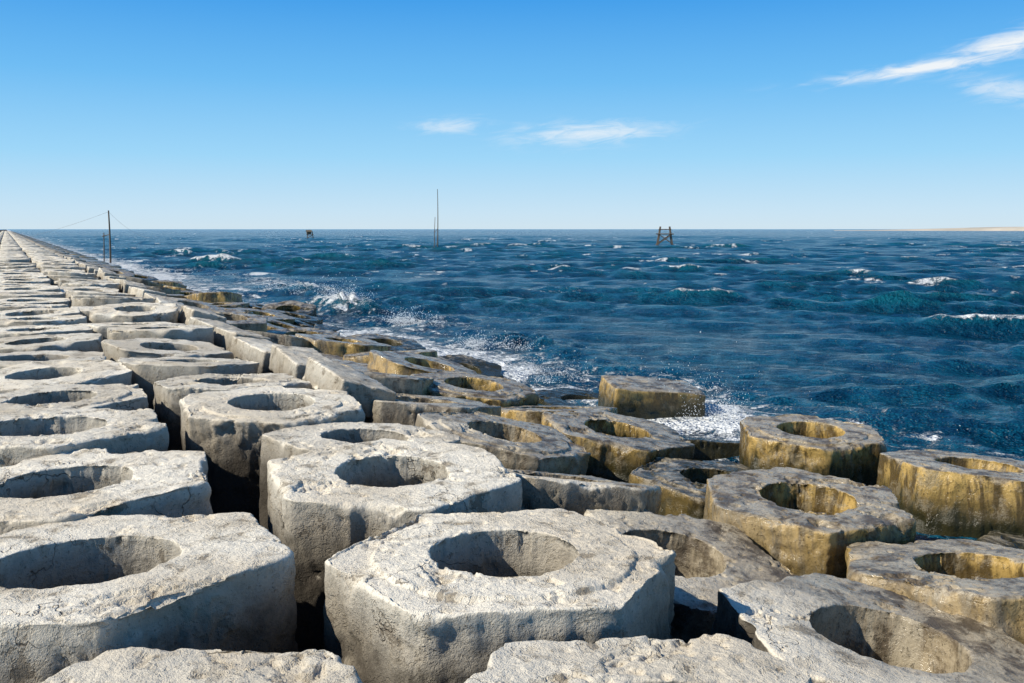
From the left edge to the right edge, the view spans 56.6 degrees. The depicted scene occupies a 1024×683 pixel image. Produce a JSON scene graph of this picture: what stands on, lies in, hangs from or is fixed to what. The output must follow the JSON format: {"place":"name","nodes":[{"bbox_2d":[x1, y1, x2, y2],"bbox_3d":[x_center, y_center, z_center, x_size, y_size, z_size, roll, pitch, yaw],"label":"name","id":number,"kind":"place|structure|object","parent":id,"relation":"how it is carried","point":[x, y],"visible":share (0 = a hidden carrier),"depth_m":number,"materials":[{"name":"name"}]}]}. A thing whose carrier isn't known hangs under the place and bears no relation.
{"place":"outdoors","nodes":[
{"label":"outdoors","id":0,"kind":"place"},
{"bbox_2d":[98,272,121,279],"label":"concrete slab","id":1,"kind":"structure","parent":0,"point":[101,275],"depth_m":33.51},
{"bbox_2d":[103,276,125,279],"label":"concrete slab","id":2,"kind":"structure","parent":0,"point":[107,277],"depth_m":31.91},
{"bbox_2d":[0,230,318,651],"bbox_3d":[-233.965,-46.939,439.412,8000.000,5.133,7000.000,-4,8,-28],"label":"ground","id":3,"kind":"structure","parent":0,"point":[301,649],"depth_m":5.76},
{"bbox_2d":[0,264,35,266],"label":"concrete block","id":4,"kind":"structure","parent":3,"relation":"on","point":[32,265],"depth_m":41.95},
{"bbox_2d":[0,263,35,265],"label":"concrete block","id":5,"kind":"structure","parent":3,"relation":"on","point":[17,264],"depth_m":43.06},
{"bbox_2d":[0,267,35,268],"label":"concrete block","id":6,"kind":"structure","parent":3,"relation":"on","point":[15,267],"depth_m":39.80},
{"bbox_2d":[0,268,38,269],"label":"concrete block","id":7,"kind":"structure","parent":3,"relation":"on","point":[22,269],"depth_m":38.80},
{"bbox_2d":[0,270,39,272],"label":"concrete block","id":8,"kind":"structure","parent":3,"relation":"on","point":[20,270],"depth_m":36.98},
{"bbox_2d":[0,272,43,275],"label":"concrete block","id":9,"kind":"structure","parent":3,"relation":"on","point":[15,273],"depth_m":34.51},
{"bbox_2d":[0,275,47,278],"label":"concrete block","id":10,"kind":"structure","parent":3,"relation":"on","point":[31,276],"depth_m":31.54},
{"bbox_2d":[0,277,50,283],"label":"concrete block","id":11,"kind":"structure","parent":3,"relation":"on","point":[27,280],"depth_m":29.54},
{"bbox_2d":[0,283,50,286],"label":"concrete block","id":12,"kind":"structure","parent":3,"relation":"on","point":[13,284],"depth_m":28.23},
{"bbox_2d":[0,285,60,291],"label":"concrete block","id":13,"kind":"structure","parent":3,"relation":"on","point":[52,288],"depth_m":25.04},
{"bbox_2d":[0,291,65,298],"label":"concrete block","id":14,"kind":"structure","parent":3,"relation":"on","point":[21,294],"depth_m":23.04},
{"bbox_2d":[0,304,68,310],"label":"concrete block","id":15,"kind":"structure","parent":3,"relation":"on","point":[3,307],"depth_m":19.88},
{"bbox_2d":[0,297,70,307],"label":"concrete block","id":16,"kind":"structure","parent":3,"relation":"on","point":[35,300],"depth_m":21.80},
{"bbox_2d":[0,307,79,316],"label":"concrete block","id":17,"kind":"structure","parent":3,"relation":"on","point":[67,311],"depth_m":18.87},
{"bbox_2d":[0,315,86,326],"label":"concrete block","id":18,"kind":"structure","parent":3,"relation":"on","point":[40,320],"depth_m":16.71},
{"bbox_2d":[0,324,92,337],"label":"concrete block","id":19,"kind":"structure","parent":3,"relation":"on","point":[17,331],"depth_m":15.30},
{"bbox_2d":[32,259,66,262],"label":"concrete block","id":20,"kind":"structure","parent":3,"relation":"on","point":[33,261],"depth_m":48.39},
{"bbox_2d":[0,333,102,352],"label":"concrete block","id":21,"kind":"structure","parent":3,"relation":"on","point":[85,342],"depth_m":13.67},
{"bbox_2d":[0,350,105,368],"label":"concrete block","id":22,"kind":"structure","parent":3,"relation":"on","point":[11,359],"depth_m":12.54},
{"bbox_2d":[36,261,76,269],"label":"concrete block","id":23,"kind":"structure","parent":3,"relation":"on","point":[38,263],"depth_m":42.88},
{"bbox_2d":[40,265,78,272],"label":"concrete block","id":24,"kind":"structure","parent":3,"relation":"on","point":[59,265],"depth_m":41.70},
{"bbox_2d":[51,260,74,262],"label":"concrete block","id":25,"kind":"structure","parent":3,"relation":"on","point":[69,261],"depth_m":45.27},
{"bbox_2d":[41,269,85,274],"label":"concrete block","id":26,"kind":"structure","parent":3,"relation":"on","point":[45,271],"depth_m":37.27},
{"bbox_2d":[42,266,84,270],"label":"concrete block","id":27,"kind":"structure","parent":3,"relation":"on","point":[74,268],"depth_m":38.06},
{"bbox_2d":[0,360,131,392],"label":"concrete block","id":28,"kind":"structure","parent":3,"relation":"on","point":[32,374],"depth_m":10.84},
{"bbox_2d":[0,231,133,272],"bbox_3d":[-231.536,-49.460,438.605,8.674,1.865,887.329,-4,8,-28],"label":"breakwater block rows","id":29,"kind":"object","parent":3,"relation":"on","point":[25,249],"visible":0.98,"depth_m":74.59,"materials":[{"name":"concrete"}]},
{"bbox_2d":[48,270,95,277],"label":"concrete block","id":30,"kind":"structure","parent":3,"relation":"on","point":[66,273],"depth_m":33.26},
{"bbox_2d":[47,275,97,284],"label":"concrete block","id":31,"kind":"structure","parent":3,"relation":"on","point":[53,278],"depth_m":31.61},
{"bbox_2d":[0,384,148,411],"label":"concrete block","id":32,"kind":"structure","parent":3,"relation":"on","point":[110,396],"depth_m":9.44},
{"bbox_2d":[4,210,146,262],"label":"mooring pole","id":33,"kind":"object","parent":3,"relation":"on","point":[110,259],"visible":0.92,"depth_m":73.41,"materials":[{"name":"brown wood"}]},
{"bbox_2d":[70,306,94,322],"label":"concrete block","id":34,"kind":"structure","parent":3,"relation":"on","point":[85,310],"depth_m":18.99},
{"bbox_2d":[0,408,168,466],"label":"concrete block","id":35,"kind":"structure","parent":3,"relation":"on","point":[28,433],"depth_m":7.64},
{"bbox_2d":[58,278,113,286],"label":"concrete block","id":36,"kind":"structure","parent":3,"relation":"on","point":[63,280],"depth_m":29.00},
{"bbox_2d":[60,286,118,293],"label":"concrete block","id":37,"kind":"structure","parent":3,"relation":"on","point":[63,289],"depth_m":26.33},
{"bbox_2d":[61,282,120,292],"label":"concrete block","id":38,"kind":"structure","parent":3,"relation":"on","point":[103,285],"depth_m":27.34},
{"bbox_2d":[86,262,112,267],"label":"concrete block","id":39,"kind":"structure","parent":3,"relation":"on","point":[99,264],"depth_m":50.51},
{"bbox_2d":[66,289,134,299],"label":"concrete block","id":40,"kind":"structure","parent":3,"relation":"on","point":[69,293],"depth_m":24.07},
{"bbox_2d":[70,295,141,304],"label":"concrete block","id":41,"kind":"structure","parent":3,"relation":"on","point":[86,296],"depth_m":22.20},
{"bbox_2d":[0,448,212,534],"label":"concrete block","id":42,"kind":"structure","parent":3,"relation":"on","point":[79,484],"depth_m":6.20,"materials":[{"name":"concrete"}]},
{"bbox_2d":[71,298,153,305],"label":"concrete block","id":43,"kind":"structure","parent":3,"relation":"on","point":[89,301],"depth_m":20.56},
{"bbox_2d":[102,268,134,276],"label":"concrete block","id":44,"kind":"structure","parent":3,"relation":"on","point":[124,273],"depth_m":40.86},
{"bbox_2d":[80,322,185,339],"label":"concrete block","id":45,"kind":"structure","parent":3,"relation":"on","point":[100,328],"depth_m":16.29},
{"bbox_2d":[89,302,177,322],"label":"concrete block","id":46,"kind":"structure","parent":3,"relation":"on","point":[137,312],"depth_m":17.90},
{"bbox_2d":[119,276,162,286],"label":"concrete block","id":47,"kind":"structure","parent":3,"relation":"on","point":[146,282],"depth_m":33.52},
{"bbox_2d":[134,273,157,280],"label":"concrete block","id":48,"kind":"structure","parent":3,"relation":"on","point":[145,277],"depth_m":45.84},
{"bbox_2d":[0,512,297,682],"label":"concrete block","id":49,"kind":"structure","parent":3,"relation":"on","point":[83,589],"depth_m":4.45,"materials":[{"name":"concrete"}]},
{"bbox_2d":[107,325,213,343],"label":"concrete block","id":50,"kind":"structure","parent":3,"relation":"on","point":[204,333],"depth_m":14.64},
{"bbox_2d":[146,286,180,293],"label":"concrete block","id":51,"kind":"structure","parent":3,"relation":"on","point":[166,290],"depth_m":30.53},
{"bbox_2d":[101,338,233,361],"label":"concrete block","id":52,"kind":"structure","parent":3,"relation":"on","point":[114,350],"depth_m":13.27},
{"bbox_2d":[151,281,186,287],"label":"concrete block","id":53,"kind":"structure","parent":3,"relation":"on","point":[174,284],"depth_m":37.02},
{"bbox_2d":[166,294,184,297],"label":"concrete block","id":54,"kind":"structure","parent":3,"relation":"on","point":[176,295],"depth_m":29.33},
{"bbox_2d":[114,279,132,288],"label":"concrete slab","id":55,"kind":"structure","parent":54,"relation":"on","point":[119,281],"depth_m":29.20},
{"bbox_2d":[163,285,193,290],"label":"concrete block","id":56,"kind":"structure","parent":3,"relation":"on","point":[173,287],"depth_m":33.94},
{"bbox_2d":[116,356,258,409],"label":"concrete block","id":57,"kind":"structure","parent":3,"relation":"on","point":[147,373],"depth_m":11.19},
{"bbox_2d":[180,290,202,294],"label":"concrete block","id":58,"kind":"structure","parent":3,"relation":"on","point":[184,292],"depth_m":33.45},
{"bbox_2d":[164,296,224,309],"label":"concrete block","id":59,"kind":"structure","parent":3,"relation":"on","point":[197,304],"depth_m":23.51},
{"bbox_2d":[144,293,175,302],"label":"concrete slab","id":60,"kind":"structure","parent":59,"relation":"on","point":[149,295],"depth_m":23.25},
{"bbox_2d":[41,647,362,682],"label":"concrete block","id":61,"kind":"structure","parent":3,"relation":"on","point":[144,665],"depth_m":3.62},
{"bbox_2d":[184,292,242,302],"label":"concrete block","id":62,"kind":"structure","parent":3,"relation":"on","point":[209,297],"depth_m":29.27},
{"bbox_2d":[212,302,249,307],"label":"concrete block","id":63,"kind":"structure","parent":3,"relation":"on","point":[234,304],"depth_m":28.30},
{"bbox_2d":[153,373,311,450],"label":"concrete block","id":64,"kind":"structure","parent":3,"relation":"on","point":[169,393],"depth_m":9.96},
{"bbox_2d":[205,310,267,331],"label":"concrete block","id":65,"kind":"structure","parent":3,"relation":"on","point":[245,321],"depth_m":20.13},
{"bbox_2d":[213,326,270,351],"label":"concrete slab","id":66,"kind":"structure","parent":3,"relation":"on","point":[223,336],"depth_m":15.12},
{"bbox_2d":[230,336,278,373],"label":"concrete slab","id":67,"kind":"structure","parent":3,"relation":"on","point":[251,349],"depth_m":13.57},
{"bbox_2d":[225,307,294,324],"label":"concrete block","id":68,"kind":"structure","parent":3,"relation":"on","point":[281,317],"depth_m":23.91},
{"bbox_2d":[179,386,364,521],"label":"concrete block","id":69,"kind":"structure","parent":3,"relation":"on","point":[224,431],"depth_m":8.25,"materials":[{"name":"concrete"}]},
{"bbox_2d":[248,330,309,347],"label":"concrete block","id":70,"kind":"structure","parent":3,"relation":"on","point":[287,340],"depth_m":16.23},
{"bbox_2d":[189,317,241,331],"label":"concrete slab","id":71,"kind":"structure","parent":70,"relation":"on","point":[203,322],"depth_m":16.94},
{"bbox_2d":[267,318,299,329],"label":"concrete block","id":72,"kind":"structure","parent":3,"relation":"on","point":[274,324],"depth_m":22.55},
{"bbox_2d":[261,300,316,316],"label":"concrete block","id":73,"kind":"structure","parent":3,"relation":"on","point":[298,307],"depth_m":28.11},
{"bbox_2d":[265,309,322,324],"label":"concrete block","id":74,"kind":"structure","parent":3,"relation":"on","point":[306,317],"depth_m":26.31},
{"bbox_2d":[257,353,342,373],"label":"concrete block","id":75,"kind":"structure","parent":3,"relation":"on","point":[332,356],"depth_m":15.90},
{"bbox_2d":[269,344,331,379],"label":"concrete slab","id":76,"kind":"structure","parent":3,"relation":"on","point":[290,361],"depth_m":12.20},
{"bbox_2d":[267,327,339,335],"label":"concrete block","id":77,"kind":"structure","parent":3,"relation":"on","point":[300,330],"depth_m":21.01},
{"bbox_2d":[290,316,321,327],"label":"concrete block","id":78,"kind":"structure","parent":3,"relation":"on","point":[302,322],"depth_m":24.18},
{"bbox_2d":[314,324,348,330],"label":"concrete block","id":79,"kind":"structure","parent":3,"relation":"on","point":[323,327],"depth_m":23.46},
{"bbox_2d":[295,334,391,356],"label":"concrete block","id":80,"kind":"structure","parent":3,"relation":"on","point":[340,346],"depth_m":16.65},
{"bbox_2d":[329,358,378,371],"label":"concrete block","id":81,"kind":"structure","parent":3,"relation":"on","point":[360,366],"depth_m":14.14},
{"bbox_2d":[258,422,460,530],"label":"concrete block","id":82,"kind":"structure","parent":3,"relation":"on","point":[289,442],"depth_m":7.90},
{"bbox_2d":[346,333,425,350],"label":"concrete block","id":83,"kind":"structure","parent":3,"relation":"on","point":[400,343],"depth_m":20.20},
{"bbox_2d":[343,349,437,363],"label":"concrete block","id":84,"kind":"structure","parent":3,"relation":"on","point":[361,357],"depth_m":15.44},
{"bbox_2d":[267,438,521,649],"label":"concrete block","id":85,"kind":"structure","parent":3,"relation":"on","point":[324,505],"depth_m":5.94,"materials":[{"name":"concrete"}]},
{"bbox_2d":[362,371,433,395],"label":"concrete block","id":86,"kind":"structure","parent":3,"relation":"on","point":[411,385],"depth_m":11.53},
{"bbox_2d":[367,350,480,375],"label":"concrete block","id":87,"kind":"structure","parent":3,"relation":"on","point":[400,363],"depth_m":14.11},
{"bbox_2d":[364,393,500,425],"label":"concrete block","id":88,"kind":"structure","parent":3,"relation":"on","point":[404,409],"depth_m":9.94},
{"bbox_2d":[302,357,396,417],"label":"concrete slab","id":89,"kind":"structure","parent":88,"relation":"on","point":[363,389],"depth_m":10.18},
{"bbox_2d":[438,355,503,377],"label":"concrete block","id":90,"kind":"structure","parent":3,"relation":"on","point":[482,367],"depth_m":17.29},
{"bbox_2d":[410,370,538,406],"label":"concrete block","id":91,"kind":"structure","parent":3,"relation":"on","point":[498,391],"depth_m":12.57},
{"bbox_2d":[323,508,675,682],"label":"concrete block","id":92,"kind":"structure","parent":3,"relation":"on","point":[442,598],"depth_m":4.35,"materials":[{"name":"concrete"}]},
{"bbox_2d":[415,411,590,474],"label":"concrete block","id":93,"kind":"structure","parent":3,"relation":"on","point":[512,444],"depth_m":9.06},
{"bbox_2d":[500,405,617,423],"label":"concrete block","id":94,"kind":"structure","parent":3,"relation":"on","point":[530,413],"depth_m":11.20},
{"bbox_2d":[535,388,598,405],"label":"concrete block","id":95,"kind":"structure","parent":3,"relation":"on","point":[556,396],"depth_m":14.40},
{"bbox_2d":[506,468,661,514],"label":"concrete block","id":96,"kind":"structure","parent":3,"relation":"on","point":[580,494],"depth_m":6.86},
{"bbox_2d":[541,410,694,482],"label":"concrete block","id":97,"kind":"structure","parent":3,"relation":"on","point":[619,448],"depth_m":9.98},
{"bbox_2d":[464,633,812,682],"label":"concrete block","id":98,"kind":"structure","parent":3,"relation":"on","point":[715,658],"depth_m":3.59,"materials":[{"name":"concrete"}]},
{"bbox_2d":[583,509,798,643],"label":"concrete block","id":99,"kind":"structure","parent":3,"relation":"on","point":[712,558],"depth_m":6.50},
{"bbox_2d":[629,457,754,518],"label":"concrete block","id":100,"kind":"structure","parent":3,"relation":"on","point":[682,483],"depth_m":8.82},
{"bbox_2d":[685,439,739,460],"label":"concrete block","id":101,"kind":"structure","parent":3,"relation":"on","point":[705,450],"depth_m":10.80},
{"bbox_2d":[703,467,915,578],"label":"concrete block","id":102,"kind":"structure","parent":3,"relation":"on","point":[799,522],"depth_m":6.96,"materials":[{"name":"concrete"}]},
{"bbox_2d":[739,414,886,485],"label":"concrete block","id":103,"kind":"structure","parent":3,"relation":"on","point":[831,447],"depth_m":9.43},
{"bbox_2d":[711,573,1023,682],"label":"concrete block","id":104,"kind":"structure","parent":3,"relation":"on","point":[819,628],"depth_m":5.05,"materials":[{"name":"concrete"}]},
{"bbox_2d":[845,539,1023,643],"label":"concrete block","id":105,"kind":"structure","parent":3,"relation":"on","point":[981,582],"depth_m":5.77,"materials":[{"name":"concrete"}]},
{"bbox_2d":[876,449,1023,537],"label":"concrete block","id":106,"kind":"structure","parent":3,"relation":"on","point":[948,493],"depth_m":8.04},
{"bbox_2d":[976,531,1023,549],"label":"concrete block","id":107,"kind":"structure","parent":3,"relation":"on","point":[1006,540],"depth_m":7.32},
{"bbox_3d":[-5.334,0.310,18.435,1.583,1.017,1.771,11,-4,-19],"label":"concrete block","id":108,"kind":"object","parent":3,"relation":"on","visible":0},
{"bbox_2d":[178,305,226,324],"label":"concrete slab","id":109,"kind":"structure","parent":108,"relation":"on","point":[186,313],"depth_m":17.89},
{"bbox_3d":[-6.790,-0.176,21.704,1.569,1.015,1.724,-1,0,-36],"label":"concrete block","id":110,"kind":"object","parent":3,"relation":"on","visible":0},
{"bbox_2d":[155,297,183,306],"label":"concrete slab","id":111,"kind":"structure","parent":110,"relation":"on","point":[162,300],"depth_m":21.72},
{"bbox_3d":[-8.698,-0.587,24.808,1.617,1.015,1.763,4,3,-31],"label":"concrete block","id":112,"kind":"object","parent":3,"relation":"on","visible":0},
{"bbox_2d":[130,287,165,297],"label":"concrete slab","id":113,"kind":"structure","parent":112,"relation":"on","point":[137,292],"depth_m":24.11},
{"bbox_3d":[-10.343,-0.784,27.972,1.581,1.013,1.776,3,1,-39],"label":"concrete block","id":114,"kind":"object","parent":3,"relation":"on","visible":0},
{"bbox_2d":[121,281,146,292],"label":"concrete slab","id":115,"kind":"structure","parent":114,"relation":"on","point":[125,286],"depth_m":27.25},
{"bbox_3d":[-14.393,-1.749,35.787,1.598,1.014,1.734,3,-1,-10],"label":"concrete block","id":116,"kind":"object","parent":3,"relation":"on","visible":0},
{"bbox_2d":[97,268,115,276],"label":"concrete slab","id":117,"kind":"structure","parent":116,"relation":"on","point":[102,270],"depth_m":35.86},
{"bbox_2d":[249,302,263,309],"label":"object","id":118,"kind":"structure","parent":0,"point":[256,306],"depth_m":28.79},
{"bbox_2d":[0,229,1023,541],"bbox_3d":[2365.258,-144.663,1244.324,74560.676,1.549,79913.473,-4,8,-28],"label":"sea","id":119,"kind":"structure","parent":0,"point":[904,339],"depth_m":31.23,"materials":[{"name":"liquid"}]},
{"bbox_2d":[306,230,313,237],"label":"fishing platform","id":120,"kind":"structure","parent":119,"relation":"in","point":[308,232],"depth_m":256.89,"materials":[{"name":"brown wood"}]},
{"bbox_2d":[434,189,437,246],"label":"fishing net pole","id":121,"kind":"object","parent":119,"relation":"in","point":[437,223],"visible":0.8,"depth_m":113.65,"materials":[{"name":"grey wood"}]},
{"bbox_2d":[256,275,811,421],"bbox_3d":[-2.525,-1.417,26.096,3.612,1.854,34.804,-3,7,-25],"label":"sea spray","id":122,"kind":"object","parent":119,"relation":"on","point":[413,320],"visible":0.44,"depth_m":20.61,"materials":[{"name":"white"}]},
{"bbox_2d":[655,226,673,244],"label":"fishing platform","id":123,"kind":"structure","parent":119,"relation":"in","point":[669,234],"depth_m":147.96,"materials":[{"name":"grey wood"}]},
{"bbox_2d":[0,0,1023,228],"label":"sky","id":124,"kind":"structure","parent":0,"point":[152,114],"materials":[{"name":"blue"}]},
{"bbox_2d":[598,375,705,418],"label":"concrete slab","id":125,"kind":"structure","parent":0,"point":[642,397],"depth_m":12.87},
{"bbox_2d":[834,227,1023,230],"bbox_3d":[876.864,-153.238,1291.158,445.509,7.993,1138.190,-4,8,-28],"label":"sand spit","id":126,"kind":"structure","parent":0,"point":[987,229],"depth_m":1398.86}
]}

